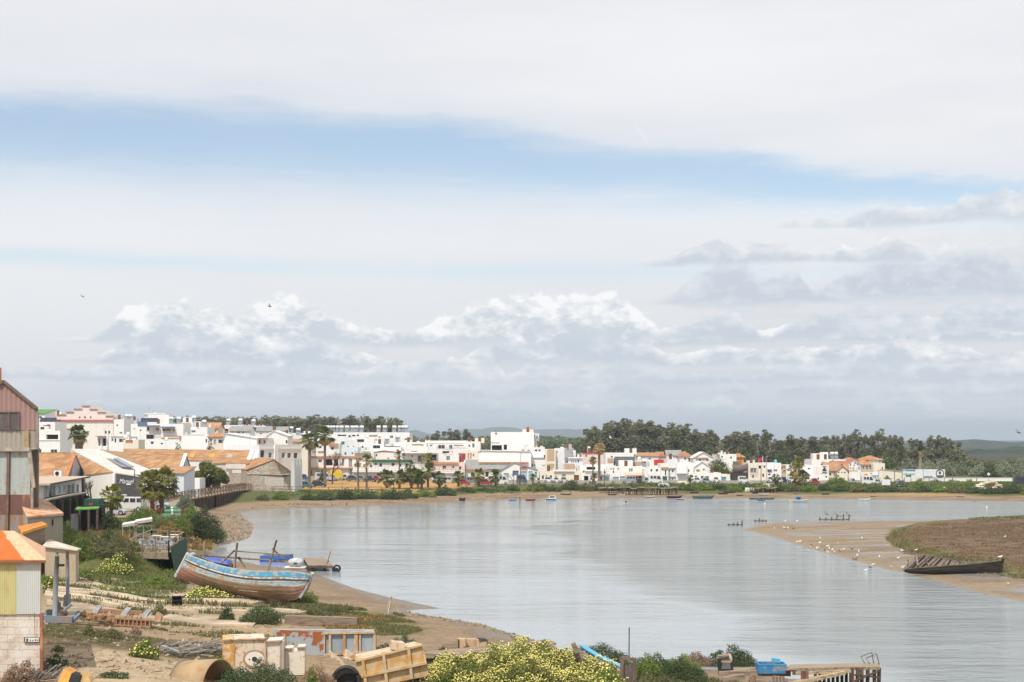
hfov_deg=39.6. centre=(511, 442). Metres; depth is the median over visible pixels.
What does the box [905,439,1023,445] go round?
hills
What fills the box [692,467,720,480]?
house
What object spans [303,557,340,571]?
floating pontoon
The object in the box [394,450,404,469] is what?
fan palm
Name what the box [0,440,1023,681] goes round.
ground
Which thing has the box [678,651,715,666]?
shrub
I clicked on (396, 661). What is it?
steel trough
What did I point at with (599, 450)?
fan palm
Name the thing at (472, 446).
house
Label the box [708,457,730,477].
round tree
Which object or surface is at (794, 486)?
shrub
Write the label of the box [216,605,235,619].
shrub
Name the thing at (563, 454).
house
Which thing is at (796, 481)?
fan palm
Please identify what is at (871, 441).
eucalyptus tree
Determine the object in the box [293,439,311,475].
house
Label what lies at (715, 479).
parked car
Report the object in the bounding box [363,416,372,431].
eucalyptus tree
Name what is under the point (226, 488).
railing
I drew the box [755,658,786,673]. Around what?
blue crate
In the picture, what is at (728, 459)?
house
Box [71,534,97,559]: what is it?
shrub
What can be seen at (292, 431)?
house
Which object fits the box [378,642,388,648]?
shrub
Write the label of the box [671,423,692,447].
eucalyptus tree
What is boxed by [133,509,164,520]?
shrub
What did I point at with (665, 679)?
shrub
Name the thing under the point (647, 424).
eucalyptus tree
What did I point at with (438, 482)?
fan palm
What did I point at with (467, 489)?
shrub
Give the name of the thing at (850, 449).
eucalyptus tree
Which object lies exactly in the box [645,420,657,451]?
eucalyptus tree
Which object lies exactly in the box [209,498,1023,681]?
water
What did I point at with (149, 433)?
house
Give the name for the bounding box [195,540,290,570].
pole frame
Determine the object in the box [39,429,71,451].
house
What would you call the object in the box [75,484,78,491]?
window
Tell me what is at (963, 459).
tamarisk tree
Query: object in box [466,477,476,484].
parked car
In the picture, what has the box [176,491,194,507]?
shrub
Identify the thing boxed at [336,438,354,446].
house
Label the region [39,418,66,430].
house
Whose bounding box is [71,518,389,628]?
grass
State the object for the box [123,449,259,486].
long warehouse
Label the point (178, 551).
green netting
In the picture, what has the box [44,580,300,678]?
litter
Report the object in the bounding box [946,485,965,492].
shrub
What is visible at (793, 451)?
eucalyptus tree
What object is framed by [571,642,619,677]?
wrecked bow
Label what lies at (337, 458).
bare tree
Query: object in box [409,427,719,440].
hills
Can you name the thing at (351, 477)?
parked car
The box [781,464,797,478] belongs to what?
house
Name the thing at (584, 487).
shrub
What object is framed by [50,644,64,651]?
shrub
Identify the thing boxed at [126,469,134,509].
street lamp
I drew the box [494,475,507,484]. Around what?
parked van
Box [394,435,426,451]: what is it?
house
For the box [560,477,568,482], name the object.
parked car
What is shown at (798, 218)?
sky
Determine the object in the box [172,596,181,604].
plastic crate
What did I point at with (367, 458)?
fan palm
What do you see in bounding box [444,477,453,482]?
parked car
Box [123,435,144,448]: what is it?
house
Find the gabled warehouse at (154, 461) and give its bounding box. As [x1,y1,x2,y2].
[128,453,189,484]
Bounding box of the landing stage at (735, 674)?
[718,665,790,681]
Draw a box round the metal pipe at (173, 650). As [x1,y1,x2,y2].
[161,645,179,652]
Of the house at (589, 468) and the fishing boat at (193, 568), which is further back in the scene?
the house at (589, 468)
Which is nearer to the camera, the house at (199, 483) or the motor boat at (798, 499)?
the house at (199, 483)
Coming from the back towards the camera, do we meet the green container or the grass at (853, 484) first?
the grass at (853, 484)
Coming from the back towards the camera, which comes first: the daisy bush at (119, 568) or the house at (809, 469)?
the house at (809, 469)
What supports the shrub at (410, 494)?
on the ground at (871, 546)
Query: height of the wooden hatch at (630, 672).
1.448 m
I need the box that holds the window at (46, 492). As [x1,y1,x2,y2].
[44,485,47,497]
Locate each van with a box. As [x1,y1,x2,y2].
[315,472,331,480]
[330,470,342,479]
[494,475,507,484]
[516,474,526,483]
[648,474,662,482]
[738,476,749,483]
[860,475,873,483]
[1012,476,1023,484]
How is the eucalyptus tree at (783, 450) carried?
on the ground at (871, 546)
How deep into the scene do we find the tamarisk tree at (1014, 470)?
391.29 m
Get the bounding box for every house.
[38,409,56,421]
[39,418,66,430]
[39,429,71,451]
[39,452,81,475]
[39,476,89,498]
[95,423,109,449]
[109,432,137,451]
[114,415,133,435]
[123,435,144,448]
[124,414,139,423]
[131,415,171,448]
[144,412,169,423]
[159,417,190,441]
[159,435,181,448]
[163,466,196,497]
[182,416,196,426]
[182,428,208,449]
[190,420,214,434]
[195,478,204,495]
[205,422,224,432]
[207,433,224,449]
[222,433,260,449]
[224,419,247,432]
[227,429,301,470]
[228,426,256,435]
[245,419,270,435]
[256,427,289,437]
[259,437,272,444]
[265,426,292,444]
[285,425,302,438]
[289,427,313,451]
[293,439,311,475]
[311,446,365,475]
[316,443,340,455]
[317,426,412,445]
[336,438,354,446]
[341,446,360,455]
[352,460,414,477]
[354,451,374,461]
[355,435,376,452]
[372,437,392,452]
[374,450,402,459]
[383,446,402,450]
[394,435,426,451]
[400,444,438,471]
[405,440,469,461]
[425,436,466,449]
[431,460,465,478]
[444,449,458,462]
[458,453,465,462]
[463,437,484,450]
[464,451,477,462]
[465,460,506,478]
[477,450,531,466]
[491,427,533,450]
[500,462,537,479]
[522,442,544,452]
[531,453,544,477]
[534,433,538,446]
[539,466,582,479]
[545,449,555,470]
[554,443,572,469]
[562,436,575,456]
[563,463,575,470]
[568,454,582,470]
[579,451,607,473]
[581,446,602,463]
[581,463,611,479]
[603,448,635,465]
[606,460,642,479]
[614,457,634,465]
[625,472,642,479]
[634,452,659,461]
[634,457,641,465]
[641,459,659,478]
[647,460,663,466]
[658,452,665,459]
[658,463,667,479]
[664,450,677,479]
[664,450,681,458]
[675,462,692,479]
[677,451,691,462]
[689,452,713,465]
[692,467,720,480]
[693,461,709,471]
[712,449,735,473]
[721,474,729,480]
[736,453,744,464]
[743,456,765,479]
[760,462,780,477]
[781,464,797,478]
[781,465,785,476]
[802,465,815,478]
[804,452,844,464]
[814,465,828,479]
[821,462,838,479]
[830,461,850,464]
[833,465,848,479]
[841,463,857,479]
[842,457,857,462]
[856,455,882,462]
[856,460,870,471]
[860,472,879,479]
[871,463,884,471]
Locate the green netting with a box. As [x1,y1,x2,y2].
[170,537,186,570]
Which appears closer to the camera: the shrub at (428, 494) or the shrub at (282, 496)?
the shrub at (282, 496)
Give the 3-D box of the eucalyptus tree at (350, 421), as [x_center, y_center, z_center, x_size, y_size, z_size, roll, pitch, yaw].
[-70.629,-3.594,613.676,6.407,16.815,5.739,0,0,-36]
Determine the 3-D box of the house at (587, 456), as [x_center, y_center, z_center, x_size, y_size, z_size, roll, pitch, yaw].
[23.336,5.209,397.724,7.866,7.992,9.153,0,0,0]
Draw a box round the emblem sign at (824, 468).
[822,466,826,471]
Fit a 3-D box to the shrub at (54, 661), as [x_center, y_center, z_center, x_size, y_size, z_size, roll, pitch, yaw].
[-19.650,9.399,61.040,1.265,0.788,1.157,0,0,0]
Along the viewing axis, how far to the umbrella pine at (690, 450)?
446.09 m
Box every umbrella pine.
[677,444,695,454]
[738,448,757,462]
[776,454,787,463]
[859,449,873,457]
[878,453,902,471]
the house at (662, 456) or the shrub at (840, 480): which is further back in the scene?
the house at (662, 456)
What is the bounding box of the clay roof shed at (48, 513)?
[22,499,63,542]
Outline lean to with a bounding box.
[77,454,112,501]
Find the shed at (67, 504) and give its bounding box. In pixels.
[43,492,88,521]
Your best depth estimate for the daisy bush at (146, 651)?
66.21 m
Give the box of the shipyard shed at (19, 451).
[0,367,39,532]
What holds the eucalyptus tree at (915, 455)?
on the ground at (871, 546)
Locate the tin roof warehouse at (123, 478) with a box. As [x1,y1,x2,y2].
[70,449,149,502]
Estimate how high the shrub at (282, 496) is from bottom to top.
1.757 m
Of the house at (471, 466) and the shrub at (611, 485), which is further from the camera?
the house at (471, 466)
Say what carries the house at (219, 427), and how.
on the ground at (871, 546)
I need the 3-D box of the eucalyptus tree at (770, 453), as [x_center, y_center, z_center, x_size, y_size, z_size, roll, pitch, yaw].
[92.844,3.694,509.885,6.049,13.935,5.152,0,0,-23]
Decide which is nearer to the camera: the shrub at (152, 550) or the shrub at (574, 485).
the shrub at (152, 550)
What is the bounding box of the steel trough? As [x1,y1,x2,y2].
[329,640,428,681]
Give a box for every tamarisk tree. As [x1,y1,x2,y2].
[900,459,918,470]
[917,460,938,468]
[936,457,957,475]
[951,460,972,474]
[956,456,970,467]
[968,462,985,475]
[980,465,1000,476]
[995,460,1013,476]
[1010,457,1023,476]
[1016,468,1023,475]
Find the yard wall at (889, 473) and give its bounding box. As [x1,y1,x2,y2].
[880,469,901,481]
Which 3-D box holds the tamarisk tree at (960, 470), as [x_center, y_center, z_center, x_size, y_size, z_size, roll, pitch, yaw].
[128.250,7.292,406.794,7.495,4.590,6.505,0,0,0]
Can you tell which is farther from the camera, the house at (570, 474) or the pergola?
the house at (570, 474)
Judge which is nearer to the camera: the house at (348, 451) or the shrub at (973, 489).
the shrub at (973, 489)
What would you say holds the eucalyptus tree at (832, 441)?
on the ground at (871, 546)
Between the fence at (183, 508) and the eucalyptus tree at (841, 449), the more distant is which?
the eucalyptus tree at (841, 449)
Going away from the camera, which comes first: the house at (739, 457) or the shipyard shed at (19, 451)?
the shipyard shed at (19, 451)
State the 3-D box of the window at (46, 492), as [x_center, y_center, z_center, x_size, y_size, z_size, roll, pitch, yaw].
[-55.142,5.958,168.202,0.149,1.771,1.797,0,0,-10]
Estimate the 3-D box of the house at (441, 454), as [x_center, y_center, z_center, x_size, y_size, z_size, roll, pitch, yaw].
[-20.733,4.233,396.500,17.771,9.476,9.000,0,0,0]
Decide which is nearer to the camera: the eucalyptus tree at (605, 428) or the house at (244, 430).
the house at (244, 430)
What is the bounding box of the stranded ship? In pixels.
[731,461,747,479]
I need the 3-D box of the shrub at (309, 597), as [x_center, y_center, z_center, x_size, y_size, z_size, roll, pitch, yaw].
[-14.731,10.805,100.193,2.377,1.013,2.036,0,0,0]
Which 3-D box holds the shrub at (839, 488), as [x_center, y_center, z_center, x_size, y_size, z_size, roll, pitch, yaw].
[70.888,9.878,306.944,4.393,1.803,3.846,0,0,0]
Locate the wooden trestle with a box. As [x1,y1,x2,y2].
[385,596,398,613]
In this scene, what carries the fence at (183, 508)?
on the ground at (871, 546)
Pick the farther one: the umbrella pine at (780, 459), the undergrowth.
the undergrowth
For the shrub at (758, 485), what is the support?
on the ground at (871, 546)
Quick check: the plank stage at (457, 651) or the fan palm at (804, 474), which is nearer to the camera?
the plank stage at (457, 651)
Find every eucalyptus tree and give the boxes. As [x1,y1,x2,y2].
[259,418,269,425]
[271,415,280,426]
[279,418,290,426]
[286,418,296,429]
[291,419,304,432]
[300,416,312,432]
[308,414,319,437]
[311,417,327,433]
[327,416,338,431]
[339,418,348,431]
[344,415,356,429]
[351,415,357,425]
[355,420,367,431]
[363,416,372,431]
[371,416,383,431]
[386,419,397,431]
[394,420,401,430]
[434,430,439,440]
[446,428,458,440]
[451,429,461,440]
[462,429,470,440]
[578,429,588,446]
[579,437,588,452]
[583,429,596,452]
[588,426,602,452]
[599,423,614,452]
[600,420,620,452]
[614,418,629,452]
[614,422,626,452]
[624,419,633,437]
[626,421,648,451]
[627,419,643,458]
[643,421,654,451]
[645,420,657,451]
[648,424,667,451]
[658,422,675,451]
[664,426,684,451]
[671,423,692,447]
[676,425,687,448]
[685,429,703,454]
[690,431,710,451]
[703,429,716,450]
[706,437,718,455]
[711,436,720,450]
[721,431,743,454]
[721,435,730,452]
[740,430,756,459]
[740,431,753,458]
[749,434,764,462]
[758,429,771,461]
[762,433,777,461]
[771,438,786,459]
[781,437,789,460]
[785,434,801,462]
[795,437,806,463]
[804,436,821,457]
[807,436,823,458]
[819,437,829,451]
[822,436,831,458]
[828,435,836,458]
[835,436,844,458]
[841,434,845,457]
[842,433,855,458]
[846,429,858,458]
[855,432,863,458]
[859,434,868,457]
[865,435,876,456]
[872,429,884,457]
[878,432,887,458]
[884,435,892,461]
[886,435,900,462]
[897,436,906,463]
[906,438,916,463]
[912,439,926,466]
[924,435,935,459]
[932,437,942,467]
[937,435,944,460]
[940,437,952,458]
[946,438,954,461]
[951,441,961,460]
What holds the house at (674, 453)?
on the ground at (871, 546)
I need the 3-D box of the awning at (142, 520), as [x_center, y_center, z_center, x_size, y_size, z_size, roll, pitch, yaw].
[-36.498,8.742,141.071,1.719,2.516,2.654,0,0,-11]
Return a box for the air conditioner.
[54,470,62,475]
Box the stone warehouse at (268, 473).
[241,458,301,490]
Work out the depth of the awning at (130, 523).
140.36 m
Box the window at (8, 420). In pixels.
[0,412,19,429]
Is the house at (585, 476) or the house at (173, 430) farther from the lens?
the house at (173, 430)
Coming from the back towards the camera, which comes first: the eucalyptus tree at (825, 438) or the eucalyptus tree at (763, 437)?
the eucalyptus tree at (825, 438)
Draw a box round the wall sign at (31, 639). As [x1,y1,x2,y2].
[24,637,38,642]
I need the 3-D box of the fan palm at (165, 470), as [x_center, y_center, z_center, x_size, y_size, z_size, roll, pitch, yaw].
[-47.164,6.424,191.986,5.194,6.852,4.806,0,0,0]
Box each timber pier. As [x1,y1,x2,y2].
[599,486,622,492]
[622,486,678,494]
[749,486,776,492]
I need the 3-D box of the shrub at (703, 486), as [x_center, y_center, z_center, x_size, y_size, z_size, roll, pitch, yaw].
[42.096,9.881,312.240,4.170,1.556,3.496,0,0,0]
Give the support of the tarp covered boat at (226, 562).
on the ground at (871, 546)
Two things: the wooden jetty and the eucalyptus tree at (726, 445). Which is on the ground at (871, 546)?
the eucalyptus tree at (726, 445)
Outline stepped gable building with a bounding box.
[56,406,126,448]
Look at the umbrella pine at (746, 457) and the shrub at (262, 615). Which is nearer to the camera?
the shrub at (262, 615)
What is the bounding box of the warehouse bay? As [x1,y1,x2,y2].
[213,460,250,486]
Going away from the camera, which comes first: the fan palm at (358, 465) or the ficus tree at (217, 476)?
the ficus tree at (217, 476)
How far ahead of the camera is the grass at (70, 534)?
114.45 m
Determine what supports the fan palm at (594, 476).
on the ground at (871, 546)
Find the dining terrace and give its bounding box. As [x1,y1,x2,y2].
[128,529,184,558]
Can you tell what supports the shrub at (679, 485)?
on the ground at (871, 546)
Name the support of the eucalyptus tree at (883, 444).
on the ground at (871, 546)
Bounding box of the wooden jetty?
[786,652,880,681]
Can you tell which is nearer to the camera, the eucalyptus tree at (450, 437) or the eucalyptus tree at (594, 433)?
the eucalyptus tree at (594, 433)
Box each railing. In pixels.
[180,483,244,498]
[187,483,251,500]
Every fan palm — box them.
[68,424,88,448]
[99,483,124,517]
[136,468,169,507]
[146,464,180,512]
[300,432,318,482]
[315,425,335,483]
[354,457,362,488]
[360,454,374,488]
[378,468,394,487]
[391,469,407,488]
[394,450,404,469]
[404,460,415,485]
[404,467,419,488]
[411,468,423,487]
[414,471,425,488]
[420,453,434,470]
[420,462,436,489]
[431,471,445,487]
[451,470,464,486]
[471,467,485,485]
[488,469,502,487]
[529,473,535,492]
[588,456,596,484]
[591,473,597,484]
[592,442,605,480]
[687,475,693,483]
[771,474,780,483]
[786,462,802,479]
[791,456,804,469]
[791,472,801,484]
[797,470,810,485]
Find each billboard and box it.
[903,469,922,479]
[923,469,944,481]
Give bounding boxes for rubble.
[973,480,1001,488]
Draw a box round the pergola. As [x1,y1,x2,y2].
[71,505,104,531]
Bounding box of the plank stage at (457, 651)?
[425,639,555,664]
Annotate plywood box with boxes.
[458,637,487,647]
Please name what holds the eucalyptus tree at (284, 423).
on the ground at (871, 546)
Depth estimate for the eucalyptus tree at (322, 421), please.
588.50 m
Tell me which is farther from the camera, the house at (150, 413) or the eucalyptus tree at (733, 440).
the eucalyptus tree at (733, 440)
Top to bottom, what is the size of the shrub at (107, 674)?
0.351 m
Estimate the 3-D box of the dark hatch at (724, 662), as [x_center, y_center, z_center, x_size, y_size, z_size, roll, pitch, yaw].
[9.043,9.319,60.375,0.833,0.668,0.850,0,0,0]
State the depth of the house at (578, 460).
367.40 m
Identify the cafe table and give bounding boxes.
[156,541,167,549]
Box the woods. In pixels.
[174,414,490,449]
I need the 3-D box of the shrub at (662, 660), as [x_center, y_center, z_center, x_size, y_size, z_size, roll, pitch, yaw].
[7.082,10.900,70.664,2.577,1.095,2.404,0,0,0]
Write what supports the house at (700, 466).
on the ground at (871, 546)
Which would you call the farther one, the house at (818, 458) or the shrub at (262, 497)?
the house at (818, 458)
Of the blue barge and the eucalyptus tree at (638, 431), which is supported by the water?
the blue barge
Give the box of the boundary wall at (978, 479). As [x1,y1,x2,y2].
[902,477,1012,480]
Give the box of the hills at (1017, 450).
[905,446,1023,454]
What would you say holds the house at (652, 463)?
on the ground at (871, 546)
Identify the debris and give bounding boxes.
[14,660,72,681]
[158,638,221,655]
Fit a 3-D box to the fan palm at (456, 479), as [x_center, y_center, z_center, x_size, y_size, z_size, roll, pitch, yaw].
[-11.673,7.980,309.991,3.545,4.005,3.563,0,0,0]
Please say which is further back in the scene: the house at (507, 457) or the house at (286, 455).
the house at (507, 457)
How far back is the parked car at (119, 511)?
185.26 m
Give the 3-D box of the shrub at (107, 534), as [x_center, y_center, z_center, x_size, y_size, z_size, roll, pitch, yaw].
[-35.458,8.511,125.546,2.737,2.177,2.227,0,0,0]
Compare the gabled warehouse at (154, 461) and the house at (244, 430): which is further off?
the house at (244, 430)
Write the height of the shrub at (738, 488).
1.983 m
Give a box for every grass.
[41,517,186,604]
[42,549,741,681]
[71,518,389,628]
[279,481,1023,495]
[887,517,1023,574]
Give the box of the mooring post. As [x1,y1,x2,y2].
[202,542,205,557]
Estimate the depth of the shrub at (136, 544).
122.38 m
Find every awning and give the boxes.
[122,521,136,538]
[135,517,151,538]
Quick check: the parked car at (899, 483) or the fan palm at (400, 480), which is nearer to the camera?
the fan palm at (400, 480)
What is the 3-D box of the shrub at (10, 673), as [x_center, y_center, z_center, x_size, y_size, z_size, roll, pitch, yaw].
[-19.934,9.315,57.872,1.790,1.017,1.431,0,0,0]
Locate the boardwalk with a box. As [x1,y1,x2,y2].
[180,489,251,508]
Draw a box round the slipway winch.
[43,551,81,622]
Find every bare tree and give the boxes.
[83,481,92,497]
[328,450,343,483]
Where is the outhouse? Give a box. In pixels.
[42,539,80,581]
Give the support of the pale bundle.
on the ground at (871, 546)
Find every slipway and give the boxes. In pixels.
[44,590,306,614]
[47,586,268,604]
[47,599,283,620]
[59,579,187,596]
[162,615,255,626]
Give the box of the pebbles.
[189,494,533,640]
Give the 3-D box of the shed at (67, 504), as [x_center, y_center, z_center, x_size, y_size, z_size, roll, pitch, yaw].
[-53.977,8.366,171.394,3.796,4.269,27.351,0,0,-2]
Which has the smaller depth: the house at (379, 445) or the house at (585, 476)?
the house at (585, 476)
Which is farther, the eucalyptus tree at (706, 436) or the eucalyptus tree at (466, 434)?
the eucalyptus tree at (466, 434)
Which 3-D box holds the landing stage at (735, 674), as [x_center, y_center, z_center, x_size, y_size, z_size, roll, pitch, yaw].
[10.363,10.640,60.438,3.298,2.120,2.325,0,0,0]
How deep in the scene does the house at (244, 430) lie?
425.94 m
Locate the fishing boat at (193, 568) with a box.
[174,552,313,600]
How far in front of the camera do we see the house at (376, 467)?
366.00 m
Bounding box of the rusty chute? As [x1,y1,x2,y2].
[58,666,93,681]
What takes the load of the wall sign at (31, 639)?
attached to the corrugated hut at (22, 558)
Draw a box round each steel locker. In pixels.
[266,637,284,675]
[285,644,305,674]
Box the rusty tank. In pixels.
[222,633,266,673]
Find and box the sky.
[0,0,1023,439]
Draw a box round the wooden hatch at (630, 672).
[620,656,636,681]
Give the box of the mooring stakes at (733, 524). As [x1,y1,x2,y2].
[727,520,742,525]
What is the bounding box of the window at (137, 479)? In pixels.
[135,477,141,484]
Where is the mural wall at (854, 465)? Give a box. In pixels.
[849,461,859,479]
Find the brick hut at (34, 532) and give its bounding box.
[18,522,47,574]
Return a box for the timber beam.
[284,615,358,625]
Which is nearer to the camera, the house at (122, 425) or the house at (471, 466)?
the house at (471, 466)
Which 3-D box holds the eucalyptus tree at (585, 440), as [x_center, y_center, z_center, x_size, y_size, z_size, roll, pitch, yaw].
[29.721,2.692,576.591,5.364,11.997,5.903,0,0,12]
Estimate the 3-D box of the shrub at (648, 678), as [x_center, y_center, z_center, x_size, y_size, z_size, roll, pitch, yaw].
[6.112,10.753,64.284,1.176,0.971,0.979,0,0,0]
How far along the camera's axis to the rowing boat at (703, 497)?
289.71 m
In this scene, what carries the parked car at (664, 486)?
on the ground at (871, 546)
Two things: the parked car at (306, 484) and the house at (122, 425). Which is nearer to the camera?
the parked car at (306, 484)
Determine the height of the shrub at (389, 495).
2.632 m
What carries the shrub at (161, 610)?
on the ground at (871, 546)
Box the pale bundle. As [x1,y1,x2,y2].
[284,558,306,567]
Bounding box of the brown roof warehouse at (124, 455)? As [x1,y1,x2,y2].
[101,450,146,467]
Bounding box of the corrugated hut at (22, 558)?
[0,531,45,676]
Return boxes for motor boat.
[545,496,556,499]
[789,496,808,502]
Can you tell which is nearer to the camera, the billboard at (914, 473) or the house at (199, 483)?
the house at (199, 483)
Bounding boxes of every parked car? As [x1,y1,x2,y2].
[106,506,127,514]
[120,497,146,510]
[156,499,169,507]
[302,481,312,487]
[310,480,326,486]
[346,475,356,480]
[364,476,375,481]
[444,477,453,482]
[459,479,468,484]
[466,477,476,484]
[480,479,492,484]
[543,476,552,482]
[553,477,560,482]
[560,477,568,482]
[621,476,635,483]
[692,477,700,482]
[701,477,711,482]
[712,477,720,482]
[766,476,773,482]
[810,478,819,483]
[895,480,903,486]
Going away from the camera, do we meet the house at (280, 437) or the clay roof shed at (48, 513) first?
the clay roof shed at (48, 513)
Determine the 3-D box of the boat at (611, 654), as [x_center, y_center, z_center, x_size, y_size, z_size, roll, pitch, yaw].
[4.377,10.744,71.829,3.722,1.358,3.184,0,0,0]
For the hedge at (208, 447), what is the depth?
346.84 m
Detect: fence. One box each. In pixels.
[154,492,181,501]
[181,502,192,515]
[240,486,271,491]
[273,486,381,492]
[880,478,976,486]
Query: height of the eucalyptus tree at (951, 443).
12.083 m
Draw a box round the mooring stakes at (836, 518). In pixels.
[818,514,849,519]
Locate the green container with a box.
[84,498,103,504]
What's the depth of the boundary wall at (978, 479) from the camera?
350.00 m
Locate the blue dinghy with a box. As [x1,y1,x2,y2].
[581,645,619,667]
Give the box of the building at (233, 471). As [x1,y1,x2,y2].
[225,464,245,489]
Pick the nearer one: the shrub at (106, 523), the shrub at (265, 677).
the shrub at (265, 677)
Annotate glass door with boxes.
[48,484,55,496]
[66,482,74,493]
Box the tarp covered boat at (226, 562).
[191,552,233,567]
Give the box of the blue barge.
[260,554,292,561]
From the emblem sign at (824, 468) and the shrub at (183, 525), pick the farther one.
the emblem sign at (824, 468)
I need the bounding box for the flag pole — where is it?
[628,627,629,656]
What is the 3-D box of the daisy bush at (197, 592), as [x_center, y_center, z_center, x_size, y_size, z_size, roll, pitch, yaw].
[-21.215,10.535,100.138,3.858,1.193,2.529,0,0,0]
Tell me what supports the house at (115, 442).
on the ground at (871, 546)
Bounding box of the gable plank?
[528,639,556,649]
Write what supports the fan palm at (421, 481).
on the ground at (871, 546)
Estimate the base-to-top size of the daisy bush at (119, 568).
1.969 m
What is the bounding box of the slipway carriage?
[81,605,162,626]
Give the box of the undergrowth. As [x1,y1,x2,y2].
[579,439,975,465]
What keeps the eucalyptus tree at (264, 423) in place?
on the ground at (871, 546)
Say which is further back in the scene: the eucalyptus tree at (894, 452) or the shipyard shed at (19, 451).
the eucalyptus tree at (894, 452)
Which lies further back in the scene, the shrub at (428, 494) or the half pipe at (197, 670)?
the shrub at (428, 494)
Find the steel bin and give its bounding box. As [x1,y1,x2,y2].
[273,629,375,655]
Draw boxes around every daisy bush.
[42,577,52,589]
[94,552,133,575]
[126,636,160,659]
[185,586,236,597]
[588,662,622,681]
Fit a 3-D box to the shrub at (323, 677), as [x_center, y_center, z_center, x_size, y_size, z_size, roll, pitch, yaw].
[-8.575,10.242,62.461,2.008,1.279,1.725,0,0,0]
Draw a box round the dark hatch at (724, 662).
[716,653,733,670]
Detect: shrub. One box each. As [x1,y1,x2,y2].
[0,659,44,681]
[44,652,68,669]
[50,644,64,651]
[68,529,101,546]
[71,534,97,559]
[79,569,97,577]
[81,622,96,635]
[90,531,134,558]
[93,510,122,530]
[94,627,123,638]
[96,526,121,546]
[96,671,130,679]
[114,521,138,534]
[123,505,157,524]
[129,626,142,634]
[131,541,140,551]
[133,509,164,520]
[137,525,158,532]
[143,503,162,514]
[143,573,166,584]
[145,548,171,559]
[149,512,192,527]
[151,602,167,615]
[156,521,182,538]
[166,515,193,533]
[174,577,190,583]
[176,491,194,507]
[181,503,203,522]
[187,505,227,541]
[212,657,299,681]
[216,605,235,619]
[238,600,283,624]
[255,493,269,499]
[270,491,289,499]
[290,591,318,602]
[298,663,336,681]
[299,491,317,499]
[306,665,317,681]
[314,490,335,499]
[335,487,356,499]
[355,491,378,498]
[378,488,407,499]
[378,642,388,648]
[387,633,417,645]
[396,489,418,498]
[416,489,436,496]
[434,485,456,495]
[455,485,475,492]
[475,487,493,491]
[493,487,504,491]
[505,484,519,490]
[525,483,544,490]
[530,481,548,489]
[543,485,560,491]
[564,478,579,489]
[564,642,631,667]
[578,483,592,490]
[592,482,608,490]
[606,481,621,490]
[623,483,640,490]
[628,652,666,679]
[636,669,656,681]
[637,651,673,672]
[643,675,691,681]
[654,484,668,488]
[656,656,708,681]
[668,652,704,674]
[669,483,683,489]
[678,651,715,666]
[682,484,696,490]
[696,484,712,489]
[707,642,757,666]
[710,484,726,490]
[726,483,742,491]
[741,483,753,489]
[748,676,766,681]
[755,482,770,490]
[770,483,786,491]
[785,482,802,491]
[800,483,817,491]
[817,484,832,490]
[826,475,849,484]
[831,485,848,491]
[849,484,865,491]
[865,485,884,492]
[883,485,899,491]
[899,485,915,491]
[912,479,927,484]
[913,485,932,491]
[930,484,946,492]
[946,479,959,483]
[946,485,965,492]
[960,479,978,483]
[965,485,981,493]
[979,487,1000,493]
[996,481,1023,492]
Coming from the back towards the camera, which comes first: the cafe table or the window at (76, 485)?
the window at (76, 485)
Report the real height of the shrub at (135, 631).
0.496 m
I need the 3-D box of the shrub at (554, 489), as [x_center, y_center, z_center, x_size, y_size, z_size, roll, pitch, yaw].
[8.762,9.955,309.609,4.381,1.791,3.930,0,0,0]
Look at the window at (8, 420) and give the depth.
124.82 m
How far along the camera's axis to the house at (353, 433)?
419.00 m
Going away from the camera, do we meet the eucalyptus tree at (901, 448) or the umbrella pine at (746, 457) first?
the umbrella pine at (746, 457)
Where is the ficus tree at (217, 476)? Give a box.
[195,462,229,493]
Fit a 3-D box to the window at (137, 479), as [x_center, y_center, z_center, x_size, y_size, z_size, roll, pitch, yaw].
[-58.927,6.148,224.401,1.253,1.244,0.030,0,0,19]
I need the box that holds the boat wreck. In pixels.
[902,554,1003,573]
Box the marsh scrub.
[950,459,1023,468]
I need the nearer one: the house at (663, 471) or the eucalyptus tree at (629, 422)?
the house at (663, 471)
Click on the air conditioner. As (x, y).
(58, 472)
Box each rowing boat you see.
[666,495,682,497]
[692,495,714,498]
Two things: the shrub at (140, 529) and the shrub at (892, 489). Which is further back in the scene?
the shrub at (892, 489)
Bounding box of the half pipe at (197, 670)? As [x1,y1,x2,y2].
[169,659,233,681]
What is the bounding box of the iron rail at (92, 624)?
[58,623,119,626]
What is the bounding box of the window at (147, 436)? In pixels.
[146,435,153,438]
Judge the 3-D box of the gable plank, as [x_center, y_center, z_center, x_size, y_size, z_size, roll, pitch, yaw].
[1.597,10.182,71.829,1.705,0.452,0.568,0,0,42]
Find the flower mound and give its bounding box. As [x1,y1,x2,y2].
[418,634,628,681]
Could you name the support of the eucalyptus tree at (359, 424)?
on the ground at (871, 546)
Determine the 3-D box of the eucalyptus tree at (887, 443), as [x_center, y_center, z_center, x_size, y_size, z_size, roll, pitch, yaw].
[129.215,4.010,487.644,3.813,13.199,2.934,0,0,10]
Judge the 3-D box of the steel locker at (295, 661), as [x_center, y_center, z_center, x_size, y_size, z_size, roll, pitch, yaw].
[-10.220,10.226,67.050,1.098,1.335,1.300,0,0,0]
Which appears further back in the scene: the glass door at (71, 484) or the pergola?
the glass door at (71, 484)
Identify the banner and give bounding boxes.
[881,479,889,485]
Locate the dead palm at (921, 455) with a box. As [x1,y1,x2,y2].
[917,451,923,479]
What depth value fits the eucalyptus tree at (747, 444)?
536.26 m

